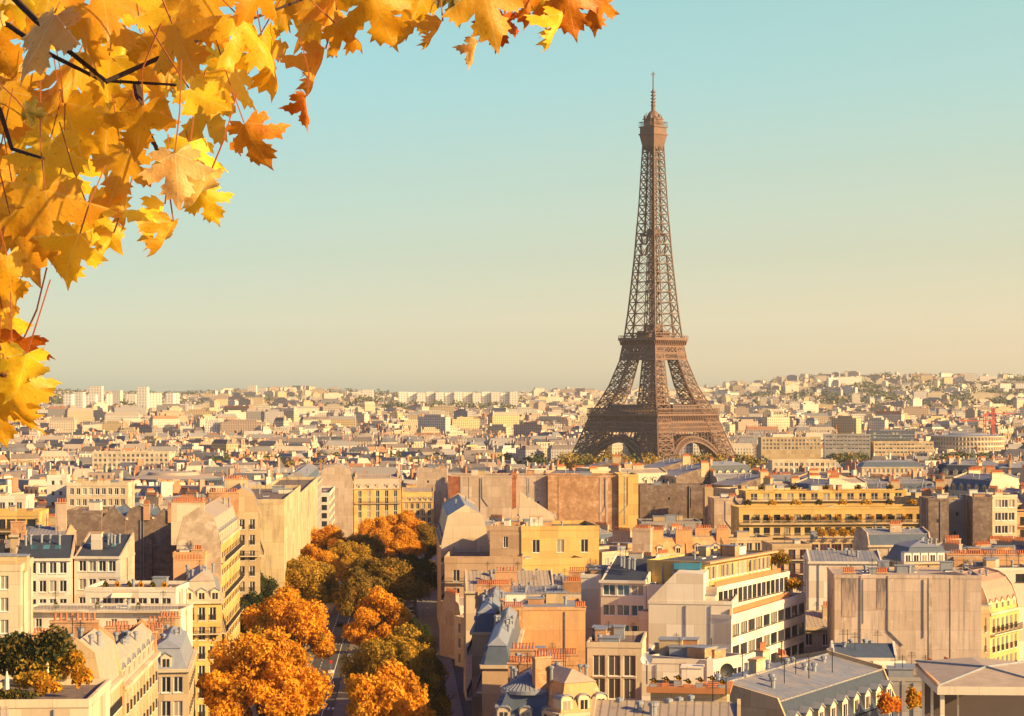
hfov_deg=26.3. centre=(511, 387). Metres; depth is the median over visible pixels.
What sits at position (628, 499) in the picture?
apartment building
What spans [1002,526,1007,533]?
window
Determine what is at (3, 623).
window
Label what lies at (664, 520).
apartment building
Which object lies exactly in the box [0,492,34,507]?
apartment building
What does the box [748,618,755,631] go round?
window
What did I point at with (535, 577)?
apartment building
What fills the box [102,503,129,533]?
apartment building
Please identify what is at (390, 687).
plane tree
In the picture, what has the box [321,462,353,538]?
apartment building
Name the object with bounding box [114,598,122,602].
window
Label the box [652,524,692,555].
apartment building
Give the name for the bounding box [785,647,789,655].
window
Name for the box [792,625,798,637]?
window
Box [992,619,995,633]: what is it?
window
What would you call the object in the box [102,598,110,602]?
window
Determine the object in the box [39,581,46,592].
window
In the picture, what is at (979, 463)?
townhouse
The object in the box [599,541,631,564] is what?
townhouse
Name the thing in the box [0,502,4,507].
window
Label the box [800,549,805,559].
window
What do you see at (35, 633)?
apartment building
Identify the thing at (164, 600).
window
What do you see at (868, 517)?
window
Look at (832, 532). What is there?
potted plant
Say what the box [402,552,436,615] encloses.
plane tree
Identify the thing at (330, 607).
road median
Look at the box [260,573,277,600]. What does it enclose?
plane tree
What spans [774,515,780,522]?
window
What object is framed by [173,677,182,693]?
window
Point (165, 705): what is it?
window
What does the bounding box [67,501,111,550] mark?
apartment building
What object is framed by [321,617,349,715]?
road marking
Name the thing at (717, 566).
window
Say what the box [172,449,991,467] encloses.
riverside trees
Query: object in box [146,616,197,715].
apartment building
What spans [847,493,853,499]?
window
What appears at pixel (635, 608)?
window
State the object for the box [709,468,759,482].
townhouse
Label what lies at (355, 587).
plane tree
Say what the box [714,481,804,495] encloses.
townhouse
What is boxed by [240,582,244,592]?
window
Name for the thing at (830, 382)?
tower block
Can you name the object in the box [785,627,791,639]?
window
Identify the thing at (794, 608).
window
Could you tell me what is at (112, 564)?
window
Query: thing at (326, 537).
plane tree
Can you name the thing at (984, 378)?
tower block
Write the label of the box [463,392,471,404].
tower block
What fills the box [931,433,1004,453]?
round building
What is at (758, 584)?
window
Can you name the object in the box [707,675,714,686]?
planter
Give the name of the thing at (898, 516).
window
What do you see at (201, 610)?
window
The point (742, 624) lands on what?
window
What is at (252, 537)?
window
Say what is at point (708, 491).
apartment building
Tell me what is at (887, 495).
window
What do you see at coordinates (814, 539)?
apartment building
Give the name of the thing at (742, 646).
window
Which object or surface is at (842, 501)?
potted plant
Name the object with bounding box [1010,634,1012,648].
window
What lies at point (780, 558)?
potted plant
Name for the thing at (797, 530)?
window
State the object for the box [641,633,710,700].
apartment building
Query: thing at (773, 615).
window
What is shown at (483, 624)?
apartment building
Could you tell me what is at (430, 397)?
tower block
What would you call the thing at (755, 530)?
window
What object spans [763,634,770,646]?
window
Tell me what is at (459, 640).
townhouse
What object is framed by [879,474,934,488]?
townhouse
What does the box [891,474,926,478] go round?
townhouse
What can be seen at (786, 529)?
window
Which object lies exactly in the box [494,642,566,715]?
apartment building
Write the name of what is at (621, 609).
window
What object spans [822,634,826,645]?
window
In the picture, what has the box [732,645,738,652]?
window
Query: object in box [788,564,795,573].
window
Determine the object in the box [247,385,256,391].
tower block
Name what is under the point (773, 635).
window
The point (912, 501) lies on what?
potted plant
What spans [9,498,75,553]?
apartment building
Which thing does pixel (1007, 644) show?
window
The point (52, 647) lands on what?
shrub
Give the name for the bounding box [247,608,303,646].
plane tree
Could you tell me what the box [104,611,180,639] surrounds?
apartment building
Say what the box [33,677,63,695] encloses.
shrub
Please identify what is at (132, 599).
window
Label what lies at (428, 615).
pavement
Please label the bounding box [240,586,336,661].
plane tree
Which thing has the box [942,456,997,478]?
townhouse
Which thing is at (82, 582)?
window
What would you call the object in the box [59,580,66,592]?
window
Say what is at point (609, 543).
townhouse
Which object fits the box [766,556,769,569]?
window
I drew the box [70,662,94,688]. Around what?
shrub
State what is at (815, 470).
townhouse
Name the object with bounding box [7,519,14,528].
window
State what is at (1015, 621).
window
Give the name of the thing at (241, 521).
window
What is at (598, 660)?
window
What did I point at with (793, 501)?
potted plant
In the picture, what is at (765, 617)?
window
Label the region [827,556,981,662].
apartment building
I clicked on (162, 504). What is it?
townhouse
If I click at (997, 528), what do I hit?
window
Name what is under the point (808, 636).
window
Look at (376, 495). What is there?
apartment building
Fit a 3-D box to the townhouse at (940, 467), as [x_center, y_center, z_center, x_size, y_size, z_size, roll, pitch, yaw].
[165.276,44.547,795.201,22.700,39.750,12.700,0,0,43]
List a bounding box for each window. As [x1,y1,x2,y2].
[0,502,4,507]
[0,519,4,528]
[0,576,8,589]
[0,598,8,611]
[0,620,7,632]
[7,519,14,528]
[16,502,21,507]
[27,519,35,525]
[33,562,35,573]
[33,581,36,592]
[36,618,41,630]
[39,562,45,573]
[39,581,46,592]
[49,562,55,572]
[49,580,55,592]
[59,562,66,573]
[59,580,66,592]
[78,560,86,571]
[79,579,85,589]
[79,597,84,602]
[88,560,95,571]
[89,579,95,584]
[91,598,99,602]
[98,560,105,571]
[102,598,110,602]
[109,561,115,571]
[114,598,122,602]
[126,598,134,602]
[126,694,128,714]
[138,598,146,602]
[150,598,158,602]
[161,677,170,693]
[161,701,170,715]
[162,598,170,603]
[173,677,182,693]
[173,701,182,715]
[198,607,205,620]
[198,627,205,640]
[198,646,205,659]
[198,665,204,679]
[198,704,204,715]
[209,607,216,620]
[209,626,216,640]
[239,519,244,529]
[240,535,244,545]
[240,550,244,560]
[240,566,244,576]
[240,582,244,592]
[249,519,254,529]
[249,535,254,545]
[249,566,254,576]
[250,550,254,560]
[250,581,254,591]
[453,570,459,581]
[503,536,507,547]
[532,540,539,552]
[556,539,563,552]
[581,539,587,552]
[592,655,605,676]
[593,678,604,692]
[602,584,615,595]
[602,604,615,615]
[608,655,620,676]
[608,678,619,699]
[617,585,629,596]
[617,605,629,616]
[623,655,635,676]
[624,678,635,699]
[631,585,643,596]
[631,605,643,616]
[632,625,638,630]
[712,566,715,579]
[716,565,720,579]
[721,564,725,578]
[726,563,729,577]
[732,623,739,637]
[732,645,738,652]
[735,562,739,575]
[738,587,742,601]
[740,561,742,574]
[740,621,747,634]
[740,642,747,654]
[743,515,748,522]
[743,586,747,600]
[744,560,748,573]
[747,543,751,549]
[748,585,752,599]
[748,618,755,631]
[748,639,753,653]
[753,528,759,532]
[753,559,756,572]
[753,584,756,598]
[755,543,759,549]
[756,616,762,629]
[756,637,761,648]
[757,583,761,597]
[762,557,765,570]
[762,582,765,596]
[763,614,770,626]
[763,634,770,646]
[764,515,769,522]
[764,527,769,534]
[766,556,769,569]
[766,581,770,595]
[771,580,774,594]
[771,611,777,624]
[771,632,777,644]
[771,652,775,662]
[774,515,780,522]
[774,527,779,534]
[775,494,781,500]
[775,579,779,592]
[778,609,784,622]
[778,629,784,642]
[780,578,783,591]
[784,527,789,534]
[784,577,787,590]
[785,607,791,619]
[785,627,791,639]
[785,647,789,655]
[787,493,792,500]
[788,550,795,559]
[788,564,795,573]
[792,605,798,617]
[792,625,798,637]
[792,645,796,655]
[794,514,800,521]
[794,527,800,534]
[799,493,805,500]
[799,603,804,615]
[799,622,804,634]
[799,642,804,654]
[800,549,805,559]
[805,514,810,521]
[805,527,810,534]
[806,634,811,645]
[811,493,817,500]
[820,544,829,549]
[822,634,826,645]
[823,493,829,499]
[825,514,830,521]
[831,544,840,549]
[835,493,841,499]
[843,544,852,549]
[845,514,851,521]
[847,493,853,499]
[859,493,865,499]
[866,514,871,521]
[871,493,877,499]
[876,514,881,521]
[883,493,889,499]
[896,514,901,521]
[906,514,911,521]
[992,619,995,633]
[992,638,995,653]
[995,500,1000,507]
[995,513,1000,520]
[995,526,1000,533]
[1001,636,1003,650]
[1002,500,1007,507]
[1002,513,1007,520]
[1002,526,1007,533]
[1005,635,1008,649]
[1008,500,1014,507]
[1008,513,1014,520]
[1008,526,1014,533]
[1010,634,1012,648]
[1014,614,1016,627]
[1014,633,1016,647]
[1015,574,1023,582]
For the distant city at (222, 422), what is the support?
on the ground
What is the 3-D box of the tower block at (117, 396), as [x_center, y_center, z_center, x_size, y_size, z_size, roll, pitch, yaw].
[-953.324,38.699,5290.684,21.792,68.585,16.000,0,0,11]
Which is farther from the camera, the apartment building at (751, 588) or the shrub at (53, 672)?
the apartment building at (751, 588)
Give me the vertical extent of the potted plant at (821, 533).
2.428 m
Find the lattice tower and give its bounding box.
[572,72,735,460]
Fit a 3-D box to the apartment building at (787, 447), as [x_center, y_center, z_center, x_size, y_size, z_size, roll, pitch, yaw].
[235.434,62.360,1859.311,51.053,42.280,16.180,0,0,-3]
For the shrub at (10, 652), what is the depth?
212.50 m
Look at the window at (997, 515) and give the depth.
540.60 m
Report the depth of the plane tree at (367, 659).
347.41 m
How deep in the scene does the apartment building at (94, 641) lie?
224.25 m
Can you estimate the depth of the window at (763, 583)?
356.79 m
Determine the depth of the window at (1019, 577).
392.72 m
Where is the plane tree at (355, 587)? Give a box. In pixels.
[334,571,385,624]
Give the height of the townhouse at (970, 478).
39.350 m
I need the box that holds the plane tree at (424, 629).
[407,615,438,654]
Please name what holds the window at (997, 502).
in the apartment building at (1004, 514)
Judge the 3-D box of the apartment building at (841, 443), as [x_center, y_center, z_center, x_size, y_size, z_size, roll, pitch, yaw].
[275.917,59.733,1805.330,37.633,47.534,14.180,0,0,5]
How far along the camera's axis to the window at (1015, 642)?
363.39 m
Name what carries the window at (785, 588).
in the apartment building at (751, 588)
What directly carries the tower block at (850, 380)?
on the ground
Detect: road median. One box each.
[301,581,341,672]
[332,557,395,715]
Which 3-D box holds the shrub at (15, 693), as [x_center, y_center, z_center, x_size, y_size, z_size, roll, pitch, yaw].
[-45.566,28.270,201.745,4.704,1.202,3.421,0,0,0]
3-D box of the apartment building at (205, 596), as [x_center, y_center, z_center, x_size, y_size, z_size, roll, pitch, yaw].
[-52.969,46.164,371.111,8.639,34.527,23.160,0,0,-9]
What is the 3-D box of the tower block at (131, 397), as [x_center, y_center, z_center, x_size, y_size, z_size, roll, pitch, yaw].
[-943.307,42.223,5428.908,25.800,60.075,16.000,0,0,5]
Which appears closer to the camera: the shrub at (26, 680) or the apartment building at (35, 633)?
the shrub at (26, 680)
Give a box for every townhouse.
[0,539,9,548]
[0,539,9,552]
[34,501,46,507]
[46,505,54,515]
[48,514,54,525]
[135,488,154,502]
[135,497,143,505]
[145,490,197,504]
[158,494,196,509]
[180,488,214,496]
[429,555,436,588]
[438,588,463,658]
[454,615,463,667]
[485,514,504,525]
[547,464,604,472]
[576,462,632,472]
[583,454,623,466]
[596,522,612,543]
[599,541,622,545]
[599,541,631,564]
[606,527,631,544]
[609,463,666,482]
[628,549,669,557]
[644,454,692,470]
[651,523,695,529]
[662,460,711,486]
[693,456,751,473]
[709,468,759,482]
[710,469,770,495]
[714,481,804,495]
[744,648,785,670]
[761,476,799,487]
[768,472,790,474]
[771,475,798,481]
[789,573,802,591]
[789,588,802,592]
[794,473,853,488]
[798,468,847,479]
[806,601,826,653]
[807,472,867,488]
[848,474,879,478]
[863,474,891,487]
[868,479,902,488]
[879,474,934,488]
[885,474,910,478]
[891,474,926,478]
[894,487,944,504]
[899,488,934,495]
[911,479,948,490]
[933,456,985,480]
[937,535,991,547]
[939,473,951,487]
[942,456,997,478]
[943,536,1023,552]
[948,467,1019,497]
[971,465,994,472]
[975,467,1019,477]
[976,460,1006,472]
[987,485,1023,508]
[987,535,1001,544]
[994,458,1023,475]
[996,537,1013,544]
[1001,487,1019,492]
[1019,465,1023,482]
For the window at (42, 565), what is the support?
in the apartment building at (53, 564)
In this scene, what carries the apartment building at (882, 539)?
on the ground
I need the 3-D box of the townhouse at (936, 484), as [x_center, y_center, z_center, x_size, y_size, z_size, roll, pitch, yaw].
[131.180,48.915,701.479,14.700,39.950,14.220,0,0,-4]
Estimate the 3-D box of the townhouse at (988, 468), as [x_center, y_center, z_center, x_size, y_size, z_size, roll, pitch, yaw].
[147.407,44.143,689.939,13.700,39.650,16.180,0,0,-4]
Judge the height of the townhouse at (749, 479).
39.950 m
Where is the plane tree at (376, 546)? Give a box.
[345,533,387,561]
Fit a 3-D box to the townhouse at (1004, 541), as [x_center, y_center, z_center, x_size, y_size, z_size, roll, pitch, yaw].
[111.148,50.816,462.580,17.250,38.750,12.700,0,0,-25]
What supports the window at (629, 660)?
in the apartment building at (615, 653)
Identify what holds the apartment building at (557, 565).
on the ground
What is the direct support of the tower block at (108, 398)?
on the ground
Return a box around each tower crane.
[960,415,994,432]
[984,408,1014,434]
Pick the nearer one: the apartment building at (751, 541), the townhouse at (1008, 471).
the apartment building at (751, 541)
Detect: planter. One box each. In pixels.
[649,677,656,686]
[661,676,669,686]
[674,675,681,685]
[683,678,690,686]
[695,676,703,687]
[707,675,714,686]
[717,679,724,687]
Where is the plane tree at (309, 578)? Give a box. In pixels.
[274,554,339,603]
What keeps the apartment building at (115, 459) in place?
on the ground
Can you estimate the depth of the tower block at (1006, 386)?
6322.52 m
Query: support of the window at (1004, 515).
in the apartment building at (1004, 514)
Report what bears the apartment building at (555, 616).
on the ground
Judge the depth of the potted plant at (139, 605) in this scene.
334.70 m
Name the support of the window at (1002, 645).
in the apartment building at (997, 586)
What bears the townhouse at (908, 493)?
on the ground
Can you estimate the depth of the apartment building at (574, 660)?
296.53 m
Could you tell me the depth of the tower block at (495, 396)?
5600.39 m
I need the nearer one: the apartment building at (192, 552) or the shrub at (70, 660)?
the shrub at (70, 660)
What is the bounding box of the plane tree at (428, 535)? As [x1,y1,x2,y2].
[415,522,436,558]
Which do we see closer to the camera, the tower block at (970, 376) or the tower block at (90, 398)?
the tower block at (90, 398)
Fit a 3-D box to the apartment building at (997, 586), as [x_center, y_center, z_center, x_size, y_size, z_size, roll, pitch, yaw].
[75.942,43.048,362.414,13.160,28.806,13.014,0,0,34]
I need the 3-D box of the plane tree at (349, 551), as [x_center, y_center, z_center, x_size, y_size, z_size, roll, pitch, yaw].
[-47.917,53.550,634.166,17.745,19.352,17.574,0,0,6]
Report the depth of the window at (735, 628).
335.50 m
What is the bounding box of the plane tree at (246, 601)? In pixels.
[240,590,263,634]
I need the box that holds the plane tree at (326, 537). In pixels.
[310,524,345,551]
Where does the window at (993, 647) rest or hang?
in the apartment building at (997, 586)
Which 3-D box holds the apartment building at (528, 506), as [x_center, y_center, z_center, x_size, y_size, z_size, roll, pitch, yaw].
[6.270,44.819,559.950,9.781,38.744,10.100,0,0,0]
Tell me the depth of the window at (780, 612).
356.88 m
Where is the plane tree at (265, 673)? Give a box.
[195,628,333,715]
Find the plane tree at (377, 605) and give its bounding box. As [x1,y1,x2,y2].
[342,585,412,647]
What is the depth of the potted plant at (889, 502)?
616.58 m
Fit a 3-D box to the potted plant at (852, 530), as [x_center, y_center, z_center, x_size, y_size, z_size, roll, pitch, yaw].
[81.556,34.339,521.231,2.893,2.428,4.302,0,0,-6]
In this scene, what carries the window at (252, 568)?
in the apartment building at (251, 549)
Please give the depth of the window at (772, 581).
360.56 m
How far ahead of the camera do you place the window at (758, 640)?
346.07 m
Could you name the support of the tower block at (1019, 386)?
on the ground
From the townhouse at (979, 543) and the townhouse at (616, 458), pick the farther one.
the townhouse at (616, 458)
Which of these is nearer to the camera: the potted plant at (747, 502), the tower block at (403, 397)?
the potted plant at (747, 502)
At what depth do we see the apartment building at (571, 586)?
371.24 m
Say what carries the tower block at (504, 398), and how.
on the ground
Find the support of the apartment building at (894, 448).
on the ground
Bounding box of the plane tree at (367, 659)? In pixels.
[336,622,449,683]
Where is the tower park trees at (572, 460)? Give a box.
[550,451,767,468]
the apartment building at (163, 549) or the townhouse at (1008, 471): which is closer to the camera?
the apartment building at (163, 549)
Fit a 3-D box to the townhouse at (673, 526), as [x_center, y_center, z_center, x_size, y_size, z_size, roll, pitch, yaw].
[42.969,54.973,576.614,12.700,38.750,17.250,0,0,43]
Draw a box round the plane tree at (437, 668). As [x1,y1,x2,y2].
[420,644,454,715]
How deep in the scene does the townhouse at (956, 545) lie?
442.15 m
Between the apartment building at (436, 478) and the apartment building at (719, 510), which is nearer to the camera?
the apartment building at (719, 510)
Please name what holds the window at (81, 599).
in the apartment building at (99, 556)
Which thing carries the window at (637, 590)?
in the apartment building at (624, 580)
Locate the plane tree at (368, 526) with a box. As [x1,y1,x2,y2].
[350,517,391,540]
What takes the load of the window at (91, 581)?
in the apartment building at (99, 556)
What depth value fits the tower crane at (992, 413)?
2048.94 m
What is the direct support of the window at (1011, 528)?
in the apartment building at (1004, 514)
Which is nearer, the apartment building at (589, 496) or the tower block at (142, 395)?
the apartment building at (589, 496)
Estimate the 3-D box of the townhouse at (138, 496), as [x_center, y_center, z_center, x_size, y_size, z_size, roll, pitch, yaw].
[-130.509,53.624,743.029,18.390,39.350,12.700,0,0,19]
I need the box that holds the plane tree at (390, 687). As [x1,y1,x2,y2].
[343,658,436,715]
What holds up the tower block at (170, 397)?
on the ground
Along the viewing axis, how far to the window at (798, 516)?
613.63 m
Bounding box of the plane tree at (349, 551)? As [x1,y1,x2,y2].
[328,539,372,582]
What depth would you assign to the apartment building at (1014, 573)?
392.57 m
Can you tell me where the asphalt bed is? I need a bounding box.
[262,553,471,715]
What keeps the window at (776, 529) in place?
in the apartment building at (743, 517)
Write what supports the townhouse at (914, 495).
on the ground
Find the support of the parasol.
on the apartment building at (84, 699)
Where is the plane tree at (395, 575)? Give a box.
[331,556,435,624]
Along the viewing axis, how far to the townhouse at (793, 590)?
435.20 m
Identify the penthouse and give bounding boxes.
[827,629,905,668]
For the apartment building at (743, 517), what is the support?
on the ground
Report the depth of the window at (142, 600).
351.69 m
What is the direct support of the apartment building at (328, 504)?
on the ground
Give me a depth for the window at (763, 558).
364.45 m
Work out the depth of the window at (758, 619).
346.07 m
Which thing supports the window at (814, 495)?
in the apartment building at (812, 494)
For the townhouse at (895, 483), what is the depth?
699.81 m
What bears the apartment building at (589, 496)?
on the ground
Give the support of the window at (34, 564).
in the apartment building at (53, 564)
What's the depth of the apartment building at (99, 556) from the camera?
381.23 m
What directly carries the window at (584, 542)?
in the apartment building at (540, 538)
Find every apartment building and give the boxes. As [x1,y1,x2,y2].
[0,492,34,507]
[0,505,48,538]
[0,550,33,680]
[0,679,110,715]
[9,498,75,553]
[15,526,76,603]
[28,628,49,639]
[33,591,192,646]
[47,470,69,507]
[49,613,124,715]
[66,475,134,509]
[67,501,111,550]
[73,531,134,602]
[85,576,188,603]
[92,451,171,468]
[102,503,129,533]
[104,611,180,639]
[112,619,160,715]
[125,500,160,580]
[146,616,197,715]
[152,500,176,580]
[171,488,243,657]
[173,540,206,580]
[173,555,226,715]
[224,475,263,632]
[250,482,300,600]
[268,476,317,548]
[288,463,322,530]
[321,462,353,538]
[322,486,334,528]
[352,470,400,533]
[401,483,433,526]
[417,465,447,528]
[435,493,489,628]
[441,526,523,600]
[448,469,511,520]
[462,561,553,700]
[467,582,504,715]
[475,577,580,612]
[476,606,523,715]
[489,519,527,555]
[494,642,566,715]
[500,585,585,673]
[511,470,546,519]
[517,488,555,520]
[517,516,598,570]
[521,643,582,670]
[522,555,583,574]
[523,647,607,715]
[547,467,617,530]
[553,567,585,584]
[581,558,608,663]
[586,621,646,699]
[590,679,740,715]
[599,547,658,630]
[613,471,638,529]
[632,524,653,554]
[637,511,701,529]
[638,481,704,526]
[638,592,805,662]
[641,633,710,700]
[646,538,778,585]
[646,568,789,608]
[648,562,737,647]
[651,637,744,680]
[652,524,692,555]
[684,522,728,551]
[703,484,713,527]
[707,490,749,533]
[715,641,897,715]
[729,531,772,549]
[731,504,918,539]
[738,483,906,504]
[758,436,820,462]
[761,539,811,580]
[768,459,835,471]
[784,531,853,549]
[802,543,881,609]
[823,432,870,458]
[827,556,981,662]
[852,520,929,558]
[856,457,923,476]
[866,430,914,440]
[870,440,933,458]
[882,537,952,566]
[885,651,928,715]
[919,494,948,543]
[926,562,1022,660]
[945,543,1023,566]
[947,495,965,545]
[962,489,992,545]
[962,553,1023,660]
[981,599,992,658]
[985,489,1017,537]
[1017,509,1023,538]
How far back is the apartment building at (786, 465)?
1251.54 m
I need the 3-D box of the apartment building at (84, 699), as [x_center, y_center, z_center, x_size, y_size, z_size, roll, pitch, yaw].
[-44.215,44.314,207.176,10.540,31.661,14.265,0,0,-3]
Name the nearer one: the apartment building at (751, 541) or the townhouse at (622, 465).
the apartment building at (751, 541)
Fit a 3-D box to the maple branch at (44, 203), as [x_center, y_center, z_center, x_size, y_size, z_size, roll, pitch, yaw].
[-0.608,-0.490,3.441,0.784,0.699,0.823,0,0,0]
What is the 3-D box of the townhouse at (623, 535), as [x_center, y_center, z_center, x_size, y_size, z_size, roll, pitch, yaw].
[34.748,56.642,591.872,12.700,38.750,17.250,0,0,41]
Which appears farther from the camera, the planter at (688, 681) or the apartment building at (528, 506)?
the apartment building at (528, 506)
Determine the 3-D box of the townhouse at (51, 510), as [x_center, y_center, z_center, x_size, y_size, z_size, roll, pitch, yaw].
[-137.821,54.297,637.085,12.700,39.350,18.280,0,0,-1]
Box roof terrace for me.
[646,658,732,701]
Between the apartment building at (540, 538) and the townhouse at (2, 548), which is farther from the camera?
the apartment building at (540, 538)
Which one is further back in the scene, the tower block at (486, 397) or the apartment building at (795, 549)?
the tower block at (486, 397)
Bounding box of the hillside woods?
[44,372,1023,408]
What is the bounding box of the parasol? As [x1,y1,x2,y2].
[4,671,8,690]
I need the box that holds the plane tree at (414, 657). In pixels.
[377,639,453,715]
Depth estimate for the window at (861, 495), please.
643.86 m
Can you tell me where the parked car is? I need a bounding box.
[336,620,343,626]
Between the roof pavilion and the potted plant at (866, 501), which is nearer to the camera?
the roof pavilion
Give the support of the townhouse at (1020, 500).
on the ground
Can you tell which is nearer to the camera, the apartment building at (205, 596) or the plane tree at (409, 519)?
the apartment building at (205, 596)
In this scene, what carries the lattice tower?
on the ground
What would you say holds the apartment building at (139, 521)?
on the ground
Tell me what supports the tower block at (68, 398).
on the ground
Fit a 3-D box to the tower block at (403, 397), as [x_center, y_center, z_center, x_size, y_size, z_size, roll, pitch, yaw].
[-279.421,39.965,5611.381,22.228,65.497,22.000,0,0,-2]
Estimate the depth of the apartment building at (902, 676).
261.81 m
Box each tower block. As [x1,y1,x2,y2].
[63,393,73,405]
[73,391,84,407]
[85,394,97,407]
[89,386,103,402]
[106,393,111,404]
[112,390,122,404]
[125,393,136,405]
[137,387,148,408]
[149,392,161,407]
[166,392,175,403]
[173,392,179,403]
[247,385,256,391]
[257,388,266,394]
[362,389,372,396]
[399,392,406,405]
[408,391,416,405]
[417,392,425,403]
[426,391,434,404]
[436,392,443,404]
[445,392,453,405]
[454,392,462,405]
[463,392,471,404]
[472,392,480,405]
[482,392,490,404]
[491,392,499,404]
[500,393,508,404]
[509,391,517,404]
[579,391,588,395]
[827,377,835,386]
[835,377,861,384]
[964,373,976,380]
[979,375,996,381]
[998,383,1010,392]
[1015,383,1023,388]
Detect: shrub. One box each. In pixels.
[0,630,32,676]
[0,688,41,698]
[11,654,63,680]
[13,670,50,689]
[21,624,76,671]
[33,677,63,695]
[55,648,85,679]
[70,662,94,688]
[876,691,901,713]
[905,685,921,708]
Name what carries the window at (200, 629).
in the apartment building at (205, 596)
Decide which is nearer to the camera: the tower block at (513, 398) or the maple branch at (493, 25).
the maple branch at (493, 25)
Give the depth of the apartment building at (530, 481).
642.00 m
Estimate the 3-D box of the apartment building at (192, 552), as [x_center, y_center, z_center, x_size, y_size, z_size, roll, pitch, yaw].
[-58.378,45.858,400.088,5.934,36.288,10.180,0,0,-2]
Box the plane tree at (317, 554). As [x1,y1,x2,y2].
[300,543,346,580]
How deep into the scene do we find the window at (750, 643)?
342.20 m
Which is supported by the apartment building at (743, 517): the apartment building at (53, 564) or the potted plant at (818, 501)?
the potted plant at (818, 501)
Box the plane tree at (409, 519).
[380,509,429,558]
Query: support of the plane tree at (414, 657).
on the ground
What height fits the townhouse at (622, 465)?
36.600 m
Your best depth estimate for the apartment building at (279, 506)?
512.62 m
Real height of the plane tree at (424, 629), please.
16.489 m
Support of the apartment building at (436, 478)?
on the ground
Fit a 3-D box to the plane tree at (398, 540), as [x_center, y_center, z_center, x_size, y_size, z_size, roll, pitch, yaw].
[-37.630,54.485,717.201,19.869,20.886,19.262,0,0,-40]
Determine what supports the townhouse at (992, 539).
on the ground
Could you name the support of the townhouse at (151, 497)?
on the ground
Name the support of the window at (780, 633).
in the apartment building at (772, 622)
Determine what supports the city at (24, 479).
on the ground
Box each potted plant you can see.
[135,602,141,608]
[743,499,751,505]
[765,499,776,505]
[771,550,791,566]
[785,577,804,590]
[787,499,801,504]
[814,499,821,504]
[816,527,827,537]
[827,527,838,537]
[837,499,846,504]
[838,528,849,536]
[849,528,856,535]
[857,499,871,505]
[884,499,892,505]
[905,499,916,504]
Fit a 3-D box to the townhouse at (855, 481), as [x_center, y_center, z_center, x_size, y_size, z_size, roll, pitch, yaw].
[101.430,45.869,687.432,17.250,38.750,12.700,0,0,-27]
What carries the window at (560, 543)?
in the apartment building at (540, 538)
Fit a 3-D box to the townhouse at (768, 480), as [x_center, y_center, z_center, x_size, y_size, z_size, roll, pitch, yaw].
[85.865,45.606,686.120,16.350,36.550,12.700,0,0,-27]
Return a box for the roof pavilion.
[915,657,1023,715]
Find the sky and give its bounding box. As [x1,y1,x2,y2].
[0,0,1023,393]
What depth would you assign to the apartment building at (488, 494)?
640.00 m
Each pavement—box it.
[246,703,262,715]
[416,553,462,715]
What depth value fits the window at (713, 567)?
346.41 m
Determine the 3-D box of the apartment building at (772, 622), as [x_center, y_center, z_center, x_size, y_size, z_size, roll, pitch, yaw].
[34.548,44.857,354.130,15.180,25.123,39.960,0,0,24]
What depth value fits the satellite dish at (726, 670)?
185.96 m
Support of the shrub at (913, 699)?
on the ground
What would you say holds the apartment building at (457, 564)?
on the ground
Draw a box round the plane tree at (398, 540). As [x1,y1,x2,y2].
[371,523,427,561]
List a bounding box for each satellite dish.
[641,653,651,683]
[720,663,733,694]
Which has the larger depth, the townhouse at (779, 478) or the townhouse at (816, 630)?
the townhouse at (779, 478)
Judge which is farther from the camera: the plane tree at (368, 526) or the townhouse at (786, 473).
the townhouse at (786, 473)
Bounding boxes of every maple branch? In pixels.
[0,0,351,289]
[0,226,61,449]
[272,0,618,68]
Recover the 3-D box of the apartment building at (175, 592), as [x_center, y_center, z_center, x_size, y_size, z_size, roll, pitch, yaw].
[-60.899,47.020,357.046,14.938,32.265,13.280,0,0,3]
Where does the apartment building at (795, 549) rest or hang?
on the ground
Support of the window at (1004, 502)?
in the apartment building at (1004, 514)
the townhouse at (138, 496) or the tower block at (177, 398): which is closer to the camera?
the townhouse at (138, 496)
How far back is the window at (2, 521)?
460.37 m
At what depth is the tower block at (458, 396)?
5600.40 m
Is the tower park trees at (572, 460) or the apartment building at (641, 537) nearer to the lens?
the apartment building at (641, 537)
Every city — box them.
[0,370,1023,466]
[0,456,1023,511]
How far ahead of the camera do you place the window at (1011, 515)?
541.46 m
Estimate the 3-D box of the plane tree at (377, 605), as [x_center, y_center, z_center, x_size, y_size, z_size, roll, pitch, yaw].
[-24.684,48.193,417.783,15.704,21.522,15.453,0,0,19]
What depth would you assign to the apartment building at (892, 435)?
2000.14 m
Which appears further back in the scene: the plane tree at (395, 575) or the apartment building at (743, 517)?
the apartment building at (743, 517)
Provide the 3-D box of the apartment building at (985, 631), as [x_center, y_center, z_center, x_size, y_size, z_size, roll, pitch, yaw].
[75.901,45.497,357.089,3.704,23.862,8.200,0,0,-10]
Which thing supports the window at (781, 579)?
in the apartment building at (751, 588)
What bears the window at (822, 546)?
in the apartment building at (814, 539)
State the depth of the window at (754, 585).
353.15 m
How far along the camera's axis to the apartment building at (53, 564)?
379.05 m
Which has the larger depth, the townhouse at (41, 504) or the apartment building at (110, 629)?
the townhouse at (41, 504)
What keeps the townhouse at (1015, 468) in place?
on the ground
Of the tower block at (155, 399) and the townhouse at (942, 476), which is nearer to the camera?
the townhouse at (942, 476)
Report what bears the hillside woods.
on the ground
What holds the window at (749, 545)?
in the apartment building at (751, 541)
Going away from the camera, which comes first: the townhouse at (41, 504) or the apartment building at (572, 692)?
the apartment building at (572, 692)

